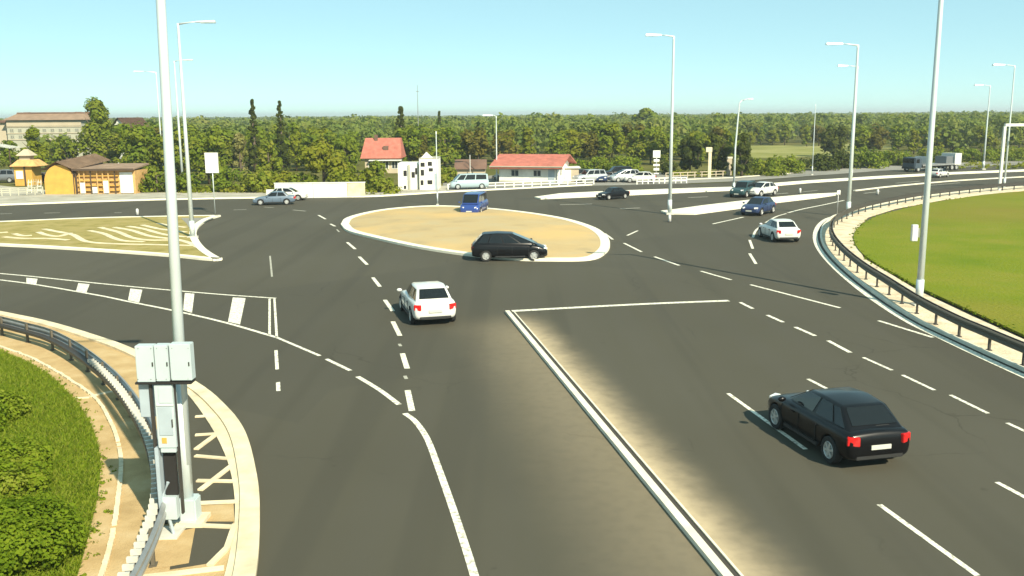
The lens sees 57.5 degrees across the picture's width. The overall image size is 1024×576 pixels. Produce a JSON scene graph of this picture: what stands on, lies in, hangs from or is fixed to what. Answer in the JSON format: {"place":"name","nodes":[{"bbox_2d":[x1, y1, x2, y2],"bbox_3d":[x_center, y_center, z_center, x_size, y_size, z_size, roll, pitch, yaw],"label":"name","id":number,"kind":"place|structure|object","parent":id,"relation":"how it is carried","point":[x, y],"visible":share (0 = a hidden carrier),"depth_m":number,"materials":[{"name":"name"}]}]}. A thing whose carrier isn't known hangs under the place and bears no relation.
{"place":"outdoors","nodes":[
{"label":"outdoors","id":0,"kind":"place"},
{"bbox_2d":[0,112,105,160],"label":"apartment block","id":1,"kind":"structure","parent":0,"point":[14,128],"depth_m":175.05,"materials":[{"name":"grey paint"}]},
{"bbox_2d":[0,319,259,575],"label":"shoulder","id":2,"kind":"object","parent":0,"point":[135,493],"visible":0.25,"depth_m":24.13},
{"bbox_2d":[0,349,104,575],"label":"grass bank","id":3,"kind":"structure","parent":2,"relation":"on","point":[55,473],"depth_m":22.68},
{"bbox_2d":[0,386,33,430],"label":"broad shrub","id":4,"kind":"object","parent":3,"relation":"on","point":[12,406],"visible":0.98,"depth_m":25.73,"materials":[{"name":"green plant"}]},
{"bbox_2d":[0,432,53,499],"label":"broad shrub","id":5,"kind":"object","parent":3,"relation":"on","point":[29,460],"visible":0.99,"depth_m":20.98,"materials":[{"name":"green plant"}]},
{"bbox_2d":[0,489,89,575],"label":"broad shrub","id":6,"kind":"object","parent":3,"relation":"on","point":[33,529],"visible":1,"depth_m":17.38,"materials":[{"name":"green plant"}]},
{"bbox_2d":[1,348,116,575],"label":"weeds","id":7,"kind":"object","parent":2,"relation":"on","point":[93,529],"visible":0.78,"depth_m":21.17,"materials":[{"name":"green plant"}]},
{"bbox_2d":[0,345,122,575],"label":"stone edging","id":8,"kind":"object","parent":2,"relation":"on","point":[105,562],"visible":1,"depth_m":23.41,"materials":[{"name":"beige concrete"}]},
{"bbox_2d":[0,316,167,575],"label":"guard rail","id":9,"kind":"object","parent":2,"relation":"on","point":[140,557],"visible":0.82,"depth_m":25.25,"materials":[{"name":"metal"}]},
{"bbox_2d":[0,311,259,575],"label":"shoulder kerb","id":10,"kind":"structure","parent":2,"relation":"on","point":[247,557],"depth_m":23.00,"materials":[{"name":"beige concrete"}]},
{"bbox_2d":[135,342,195,539],"bbox_3d":[-6.888,3.097,18.911,1.141,4.121,0.550,0,10,0],"label":"roadside cabinet","id":11,"kind":"object","parent":2,"relation":"on","point":[163,369],"visible":0.96,"depth_m":18.65,"materials":[{"name":"metal"}]},
{"bbox_2d":[170,396,234,569],"bbox_3d":[-8.189,4.176,24.183,1.597,0.001,13.440,-4,11,-21],"label":"apron","id":12,"kind":"object","parent":2,"relation":"on","point":[208,544],"visible":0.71,"depth_m":21.80,"materials":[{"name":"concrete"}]},
{"bbox_2d":[143,414,239,575],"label":"apron strips","id":13,"kind":"object","parent":12,"relation":"on","point":[220,554],"visible":0.93,"depth_m":19.61,"materials":[{"name":"paint"}]},
{"bbox_2d":[172,493,210,527],"bbox_3d":[-6.832,4.713,19.794,0.680,0.620,0.600,0,10,0],"label":"lamp footing","id":14,"kind":"object","parent":12,"relation":"on","point":[193,511],"visible":0.73,"depth_m":19.62,"materials":[{"name":"concrete"}]},
{"bbox_2d":[156,0,202,522],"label":"street lamp","id":15,"kind":"object","parent":14,"relation":"on","point":[174,257],"visible":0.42,"depth_m":18.65,"materials":[{"name":"metal"}]},
{"bbox_2d":[152,504,233,568],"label":"apron sand","id":16,"kind":"structure","parent":12,"relation":"on","point":[174,552],"depth_m":18.83,"materials":[{"name":"sand"}]},
{"bbox_2d":[187,388,239,575],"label":"apron band","id":17,"kind":"object","parent":12,"relation":"on","point":[216,424],"visible":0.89,"depth_m":24.00,"materials":[{"name":"paint"}]},
{"bbox_2d":[0,186,446,203],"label":"verge","id":18,"kind":"structure","parent":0,"point":[21,197],"depth_m":103.26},
{"bbox_2d":[40,153,148,193],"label":"timber shop","id":19,"kind":"structure","parent":18,"relation":"on","point":[90,174],"depth_m":106.17,"materials":[{"name":"yellow"}]},
{"bbox_2d":[236,170,275,192],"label":"shrub","id":20,"kind":"object","parent":18,"relation":"on","point":[257,182],"visible":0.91,"depth_m":106.47,"materials":[{"name":"green plant"}]},
{"bbox_2d":[327,168,367,181],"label":"shrub","id":21,"kind":"object","parent":18,"relation":"on","point":[345,176],"visible":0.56,"depth_m":108.04,"materials":[{"name":"green plant"}]},
{"bbox_2d":[363,160,388,185],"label":"leafy tree","id":22,"kind":"object","parent":18,"relation":"on","point":[375,169],"visible":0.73,"depth_m":109.98,"materials":[{"name":"green plant"}]},
{"bbox_2d":[398,152,440,189],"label":"white frame house","id":23,"kind":"structure","parent":18,"relation":"on","point":[421,174],"depth_m":109.12,"materials":[{"name":"paint"}]},
{"bbox_2d":[360,135,405,172],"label":"red roof house","id":24,"kind":"structure","parent":0,"point":[390,153],"depth_m":140.96,"materials":[{"name":"beige paint"}]},
{"bbox_2d":[0,131,1022,192],"bbox_3d":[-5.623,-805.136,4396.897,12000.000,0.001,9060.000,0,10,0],"label":"ground","id":25,"kind":"structure","parent":0,"point":[646,165],"depth_m":158.97,"materials":[{"name":"green plant"}]},
{"bbox_2d":[0,140,18,167],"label":"leafy tree","id":26,"kind":"object","parent":25,"relation":"on","point":[4,158],"visible":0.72,"depth_m":152.28,"materials":[{"name":"green plant"}]},
{"bbox_2d":[9,149,47,185],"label":"pagoda kiosk","id":27,"kind":"object","parent":25,"relation":"on","point":[27,166],"visible":0.99,"depth_m":119.90,"materials":[{"name":"yellow paint"}]},
{"bbox_2d":[19,125,48,160],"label":"leafy tree","id":28,"kind":"object","parent":25,"relation":"on","point":[32,135],"visible":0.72,"depth_m":131.57,"materials":[{"name":"green plant"}]},
{"bbox_2d":[51,137,79,161],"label":"leafy tree","id":29,"kind":"object","parent":25,"relation":"on","point":[60,143],"visible":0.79,"depth_m":146.76,"materials":[{"name":"green plant"}]},
{"bbox_2d":[74,96,120,162],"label":"leafy tree","id":30,"kind":"object","parent":25,"relation":"on","point":[95,128],"visible":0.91,"depth_m":146.60,"materials":[{"name":"green plant"}]},
{"bbox_2d":[116,120,162,172],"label":"leafy tree","id":31,"kind":"object","parent":25,"relation":"on","point":[143,137],"visible":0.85,"depth_m":125.91,"materials":[{"name":"green plant"}]},
{"bbox_2d":[141,168,177,192],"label":"shrub","id":32,"kind":"object","parent":25,"relation":"on","point":[155,178],"visible":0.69,"depth_m":108.25,"materials":[{"name":"green plant"}]},
{"bbox_2d":[153,130,191,175],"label":"leafy tree","id":33,"kind":"object","parent":25,"relation":"on","point":[159,154],"visible":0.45,"depth_m":125.58,"materials":[{"name":"green plant"}]},
{"bbox_2d":[188,132,226,183],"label":"leafy tree","id":34,"kind":"object","parent":25,"relation":"on","point":[196,153],"visible":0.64,"depth_m":119.43,"materials":[{"name":"green plant"}]},
{"bbox_2d":[202,125,231,164],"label":"woodland tree","id":35,"kind":"object","parent":25,"relation":"on","point":[216,131],"visible":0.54,"depth_m":146.31,"materials":[{"name":"green plant"}]},
{"bbox_2d":[210,165,243,191],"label":"shrub","id":36,"kind":"object","parent":25,"relation":"on","point":[222,178],"visible":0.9,"depth_m":108.05,"materials":[{"name":"green plant"}]},
{"bbox_2d":[231,132,248,179],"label":"blossom tree","id":37,"kind":"object","parent":25,"relation":"on","point":[239,141],"visible":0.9,"depth_m":125.71,"materials":[{"name":"green plant"}]},
{"bbox_2d":[243,99,260,173],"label":"conifer","id":38,"kind":"object","parent":25,"relation":"on","point":[253,160],"visible":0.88,"depth_m":139.26,"materials":[{"name":"green plant"}]},
{"bbox_2d":[254,141,283,174],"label":"leafy tree","id":39,"kind":"object","parent":25,"relation":"on","point":[271,163],"visible":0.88,"depth_m":122.23,"materials":[{"name":"green plant"}]},
{"bbox_2d":[274,100,293,172],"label":"conifer","id":40,"kind":"object","parent":25,"relation":"on","point":[283,148],"visible":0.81,"depth_m":138.71,"materials":[{"name":"green plant"}]},
{"bbox_2d":[266,182,364,197],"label":"white wall","id":41,"kind":"structure","parent":25,"relation":"on","point":[326,189],"depth_m":99.27,"materials":[{"name":"paint"}]},
{"bbox_2d":[298,137,349,181],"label":"leafy tree","id":42,"kind":"object","parent":25,"relation":"on","point":[316,156],"visible":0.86,"depth_m":109.80,"materials":[{"name":"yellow plant"}]},
{"bbox_2d":[335,136,358,172],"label":"leafy tree","id":43,"kind":"object","parent":25,"relation":"on","point":[347,146],"visible":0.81,"depth_m":130.59,"materials":[{"name":"green plant"}]},
{"bbox_2d":[395,127,424,161],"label":"woodland tree","id":44,"kind":"object","parent":25,"relation":"on","point":[410,140],"visible":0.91,"depth_m":153.46,"materials":[{"name":"green plant"}]},
{"bbox_2d":[427,126,460,166],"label":"woodland tree","id":45,"kind":"object","parent":25,"relation":"on","point":[446,154],"visible":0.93,"depth_m":156.03,"materials":[{"name":"green plant"}]},
{"bbox_2d":[460,127,492,158],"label":"woodland tree","id":46,"kind":"object","parent":25,"relation":"on","point":[477,144],"visible":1,"depth_m":159.14,"materials":[{"name":"green plant"}]},
{"bbox_2d":[488,129,519,155],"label":"woodland tree","id":47,"kind":"object","parent":25,"relation":"on","point":[502,143],"visible":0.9,"depth_m":158.69,"materials":[{"name":"green plant"}]},
{"bbox_2d":[0,110,1023,159],"bbox_3d":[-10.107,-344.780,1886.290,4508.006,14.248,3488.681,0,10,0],"label":"forest","id":48,"kind":"object","parent":25,"relation":"on","point":[963,124],"visible":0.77,"depth_m":227.50,"materials":[{"name":"plant"}]},
{"bbox_2d":[518,127,536,153],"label":"woodland tree","id":49,"kind":"object","parent":25,"relation":"on","point":[527,142],"visible":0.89,"depth_m":164.00,"materials":[{"name":"green plant"}]},
{"bbox_2d":[543,132,569,153],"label":"woodland tree","id":50,"kind":"object","parent":25,"relation":"on","point":[554,148],"visible":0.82,"depth_m":159.35,"materials":[{"name":"green plant"}]},
{"bbox_2d":[564,130,590,158],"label":"woodland tree","id":51,"kind":"object","parent":25,"relation":"on","point":[575,145],"visible":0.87,"depth_m":160.60,"materials":[{"name":"green plant"}]},
{"bbox_2d":[143,160,1023,193],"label":"undergrowth","id":52,"kind":"object","parent":25,"relation":"on","point":[200,189],"visible":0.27,"depth_m":129.98,"materials":[{"name":"green plant"}]},
{"bbox_2d":[579,130,601,158],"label":"woodland tree","id":53,"kind":"object","parent":25,"relation":"on","point":[592,145],"visible":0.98,"depth_m":160.87,"materials":[{"name":"green plant"}]},
{"bbox_2d":[600,122,625,161],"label":"woodland tree","id":54,"kind":"object","parent":25,"relation":"on","point":[617,136],"visible":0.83,"depth_m":169.86,"materials":[{"name":"green plant"}]},
{"bbox_2d":[624,128,646,158],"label":"woodland tree","id":55,"kind":"object","parent":25,"relation":"on","point":[634,146],"visible":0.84,"depth_m":161.07,"materials":[{"name":"green plant"}]},
{"bbox_2d":[635,126,662,163],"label":"woodland tree","id":56,"kind":"object","parent":25,"relation":"on","point":[648,149],"visible":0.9,"depth_m":160.09,"materials":[{"name":"green plant"}]},
{"bbox_2d":[654,133,677,160],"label":"woodland tree","id":57,"kind":"object","parent":25,"relation":"on","point":[664,143],"visible":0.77,"depth_m":156.80,"materials":[{"name":"green plant"}]},
{"bbox_2d":[677,136,702,169],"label":"leafy tree","id":58,"kind":"object","parent":25,"relation":"on","point":[688,145],"visible":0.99,"depth_m":134.13,"materials":[{"name":"green plant"}]},
{"bbox_2d":[706,133,731,173],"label":"leafy tree","id":59,"kind":"object","parent":25,"relation":"on","point":[721,150],"visible":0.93,"depth_m":130.10,"materials":[{"name":"green plant"}]},
{"bbox_2d":[730,132,752,175],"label":"leafy tree","id":60,"kind":"object","parent":25,"relation":"on","point":[744,164],"visible":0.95,"depth_m":126.61,"materials":[{"name":"green plant"}]},
{"bbox_2d":[818,124,848,154],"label":"leafy tree","id":61,"kind":"object","parent":25,"relation":"on","point":[832,142],"visible":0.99,"depth_m":182.13,"materials":[{"name":"green plant"}]},
{"bbox_2d":[848,126,874,150],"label":"woodland tree","id":62,"kind":"object","parent":25,"relation":"on","point":[861,141],"visible":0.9,"depth_m":189.67,"materials":[{"name":"green plant"}]},
{"bbox_2d":[853,147,887,167],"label":"shrub","id":63,"kind":"object","parent":25,"relation":"on","point":[873,159],"visible":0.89,"depth_m":144.93,"materials":[{"name":"green plant"}]},
{"bbox_2d":[879,147,911,165],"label":"shrub","id":64,"kind":"object","parent":25,"relation":"on","point":[890,158],"visible":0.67,"depth_m":151.20,"materials":[{"name":"green plant"}]},
{"bbox_2d":[950,146,994,161],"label":"shrub","id":65,"kind":"object","parent":25,"relation":"on","point":[968,155],"visible":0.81,"depth_m":161.19,"materials":[{"name":"green plant"}]},
{"bbox_2d":[0,165,1023,575],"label":"road","id":66,"kind":"structure","parent":0,"point":[542,479],"depth_m":29.76,"materials":[{"name":"asphalt"}]},
{"bbox_2d":[0,216,209,256],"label":"splitter island","id":67,"kind":"structure","parent":66,"relation":"on","point":[81,227],"depth_m":69.44,"materials":[{"name":"yellow"}]},
{"bbox_2d":[0,223,195,247],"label":"paving strips","id":68,"kind":"object","parent":67,"relation":"on","point":[77,237],"visible":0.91,"depth_m":67.80,"materials":[{"name":"beige concrete"}]},
{"bbox_2d":[177,20,215,237],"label":"street lamp","id":69,"kind":"object","parent":67,"relation":"on","point":[191,216],"visible":0.98,"depth_m":65.32,"materials":[{"name":"metal"}]},
{"bbox_2d":[0,215,222,260],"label":"island kerb","id":70,"kind":"structure","parent":66,"relation":"on","point":[199,246],"depth_m":61.42,"materials":[{"name":"concrete"}]},
{"bbox_2d":[204,152,218,213],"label":"road sign","id":71,"kind":"object","parent":66,"relation":"on","point":[211,163],"visible":1,"depth_m":82.88,"materials":[{"name":"metal"}]},
{"bbox_2d":[253,191,295,204],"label":"car","id":72,"kind":"object","parent":66,"relation":"on","point":[284,197],"visible":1,"depth_m":91.32,"materials":[{"name":"blue"}]},
{"bbox_2d":[0,184,591,205],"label":"kerb","id":73,"kind":"structure","parent":66,"relation":"on","point":[313,197],"depth_m":98.96,"materials":[{"name":"concrete"}]},
{"bbox_2d":[397,281,455,323],"bbox_3d":[-3.683,0.434,40.177,2.321,1.553,4.416,-3,11,-15],"label":"car","id":74,"kind":"object","parent":66,"relation":"on","point":[428,300],"visible":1,"depth_m":38.43,"materials":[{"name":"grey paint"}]},
{"bbox_2d":[458,191,487,212],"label":"van","id":75,"kind":"object","parent":66,"relation":"on","point":[475,201],"visible":0.94,"depth_m":80.53,"materials":[{"name":"blue paint"}]},
{"bbox_2d":[341,205,609,261],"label":"roundabout kerb","id":76,"kind":"structure","parent":66,"relation":"on","point":[602,250],"depth_m":62.19,"materials":[{"name":"concrete"}]},
{"bbox_2d":[349,206,600,257],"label":"roundabout","id":77,"kind":"object","parent":76,"relation":"on","point":[450,228],"visible":0.87,"depth_m":68.86,"materials":[{"name":"sand"}]},
{"bbox_2d":[471,231,547,261],"bbox_3d":[-0.157,-2.550,55.832,4.562,1.675,2.210,-1,10,-1],"label":"car","id":78,"kind":"object","parent":66,"relation":"on","point":[487,246],"visible":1,"depth_m":55.03,"materials":[{"name":"black paint"}]},
{"bbox_2d":[0,200,1023,575],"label":"road marking","id":79,"kind":"object","parent":66,"relation":"on","point":[236,310],"visible":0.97,"depth_m":35.99,"materials":[{"name":"paint"}]},
{"bbox_2d":[505,310,733,575],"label":"median kerb","id":80,"kind":"structure","parent":66,"relation":"on","point":[714,561],"depth_m":22.49,"materials":[{"name":"concrete"}]},
{"bbox_2d":[511,312,739,575],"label":"median gutter","id":81,"kind":"object","parent":66,"relation":"on","point":[692,524],"visible":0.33,"depth_m":22.70,"materials":[{"name":"grey"}]},
{"bbox_2d":[514,312,743,575],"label":"median edging","id":82,"kind":"object","parent":66,"relation":"on","point":[673,496],"visible":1,"depth_m":22.61,"materials":[{"name":"concrete"}]},
{"bbox_2d":[661,193,837,214],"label":"traffic island","id":83,"kind":"structure","parent":66,"relation":"on","point":[708,208],"depth_m":86.57,"materials":[{"name":"concrete"}]},
{"bbox_2d":[645,34,674,214],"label":"street lamp","id":84,"kind":"object","parent":83,"relation":"on","point":[669,212],"visible":1,"depth_m":79.10,"materials":[{"name":"metal"}]},
{"bbox_2d":[741,196,775,215],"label":"car","id":85,"kind":"object","parent":66,"relation":"on","point":[759,205],"visible":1,"depth_m":79.27,"materials":[{"name":"blue paint"}]},
{"bbox_2d":[748,181,777,195],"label":"car","id":86,"kind":"object","parent":66,"relation":"on","point":[760,188],"visible":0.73,"depth_m":97.13,"materials":[{"name":"white paint"}]},
{"bbox_2d":[534,169,1023,198],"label":"traffic island","id":87,"kind":"structure","parent":66,"relation":"on","point":[632,192],"depth_m":105.46,"materials":[{"name":"concrete"}]},
{"bbox_2d":[758,219,800,241],"bbox_3d":[18.244,-4.067,63.907,2.190,1.465,4.166,-1,11,-4],"label":"car","id":88,"kind":"object","parent":66,"relation":"on","point":[773,229],"visible":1,"depth_m":62.36,"materials":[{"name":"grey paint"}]},
{"bbox_2d":[768,387,910,463],"bbox_3d":[8.362,3.300,24.358,2.256,1.509,4.291,-3,11,-13],"label":"car","id":89,"kind":"object","parent":66,"relation":"on","point":[837,424],"visible":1,"depth_m":22.94,"materials":[{"name":"black paint"}]},
{"bbox_2d":[820,186,1023,371],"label":"verge kerb","id":90,"kind":"structure","parent":66,"relation":"on","point":[945,333],"depth_m":38.83,"materials":[{"name":"concrete"}]},
{"bbox_2d":[902,153,961,171],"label":"lorry","id":91,"kind":"object","parent":66,"relation":"on","point":[944,161],"visible":0.98,"depth_m":137.81,"materials":[{"name":"grey paint"}]},
{"bbox_2d":[0,0,1023,118],"label":"sky","id":92,"kind":"structure","parent":0,"point":[317,58],"materials":[{"name":"blue"}]},
{"bbox_2d":[443,173,687,192],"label":"parking lot","id":93,"kind":"structure","parent":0,"point":[609,182],"depth_m":116.01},
{"bbox_2d":[449,173,488,189],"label":"parked van","id":94,"kind":"object","parent":93,"relation":"on","point":[472,180],"visible":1,"depth_m":109.08,"materials":[{"name":"teal paint"}]},
{"bbox_2d":[454,159,486,174],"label":"brown roof hut","id":95,"kind":"object","parent":93,"relation":"on","point":[462,166],"visible":0.64,"depth_m":125.44,"materials":[{"name":"beige paint"}]},
{"bbox_2d":[489,154,576,183],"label":"long house","id":96,"kind":"structure","parent":93,"relation":"on","point":[516,168],"depth_m":117.85,"materials":[{"name":"white paint"}]},
{"bbox_2d":[604,155,643,171],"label":"shrub","id":97,"kind":"object","parent":93,"relation":"on","point":[633,163],"visible":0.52,"depth_m":133.47,"materials":[{"name":"green plant"}]},
{"bbox_2d":[732,144,891,159],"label":"meadow","id":98,"kind":"structure","parent":0,"point":[765,151],"depth_m":215.65,"materials":[{"name":"plant"}]},
{"bbox_2d":[640,161,1022,184],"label":"pavement","id":99,"kind":"structure","parent":0,"point":[821,172],"depth_m":130.83,"materials":[{"name":"concrete"}]},
{"bbox_2d":[750,154,789,175],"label":"shrub","id":100,"kind":"object","parent":99,"relation":"on","point":[769,167],"visible":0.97,"depth_m":129.21,"materials":[{"name":"green plant"}]},
{"bbox_2d":[799,150,839,170],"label":"shrub","id":101,"kind":"object","parent":99,"relation":"on","point":[822,162],"visible":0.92,"depth_m":139.23,"materials":[{"name":"green plant"}]},
{"bbox_2d":[989,146,1023,160],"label":"shrub","id":102,"kind":"object","parent":99,"relation":"on","point":[1018,153],"visible":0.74,"depth_m":163.01,"materials":[{"name":"green plant"}]},
{"bbox_2d":[822,186,1023,363],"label":"stone verge","id":103,"kind":"structure","parent":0,"point":[844,229],"depth_m":48.95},
{"bbox_2d":[825,42,858,215],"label":"street lamp","id":104,"kind":"object","parent":103,"relation":"on","point":[848,204],"visible":0.93,"depth_m":76.29,"materials":[{"name":"metal"}]},
{"bbox_2d":[829,182,1023,365],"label":"guard rail","id":105,"kind":"object","parent":103,"relation":"on","point":[990,334],"visible":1,"depth_m":42.64,"materials":[{"name":"grey"}]},
{"bbox_2d":[909,0,943,305],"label":"street lamp","id":106,"kind":"object","parent":103,"relation":"on","point":[920,280],"visible":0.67,"depth_m":40.17,"materials":[{"name":"metal"}]},
{"bbox_2d":[854,191,1023,336],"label":"grass field","id":107,"kind":"structure","parent":0,"point":[974,260],"depth_m":57.45,"materials":[{"name":"plant"}]},
{"bbox_2d":[904,143,1023,156],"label":"meadow","id":108,"kind":"structure","parent":0,"point":[948,150],"depth_m":221.33,"materials":[{"name":"green plant"}]},
{"bbox_2d":[969,126,994,151],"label":"woodland tree","id":109,"kind":"object","parent":108,"relation":"on","point":[980,131],"visible":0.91,"depth_m":198.02,"materials":[{"name":"green plant"}]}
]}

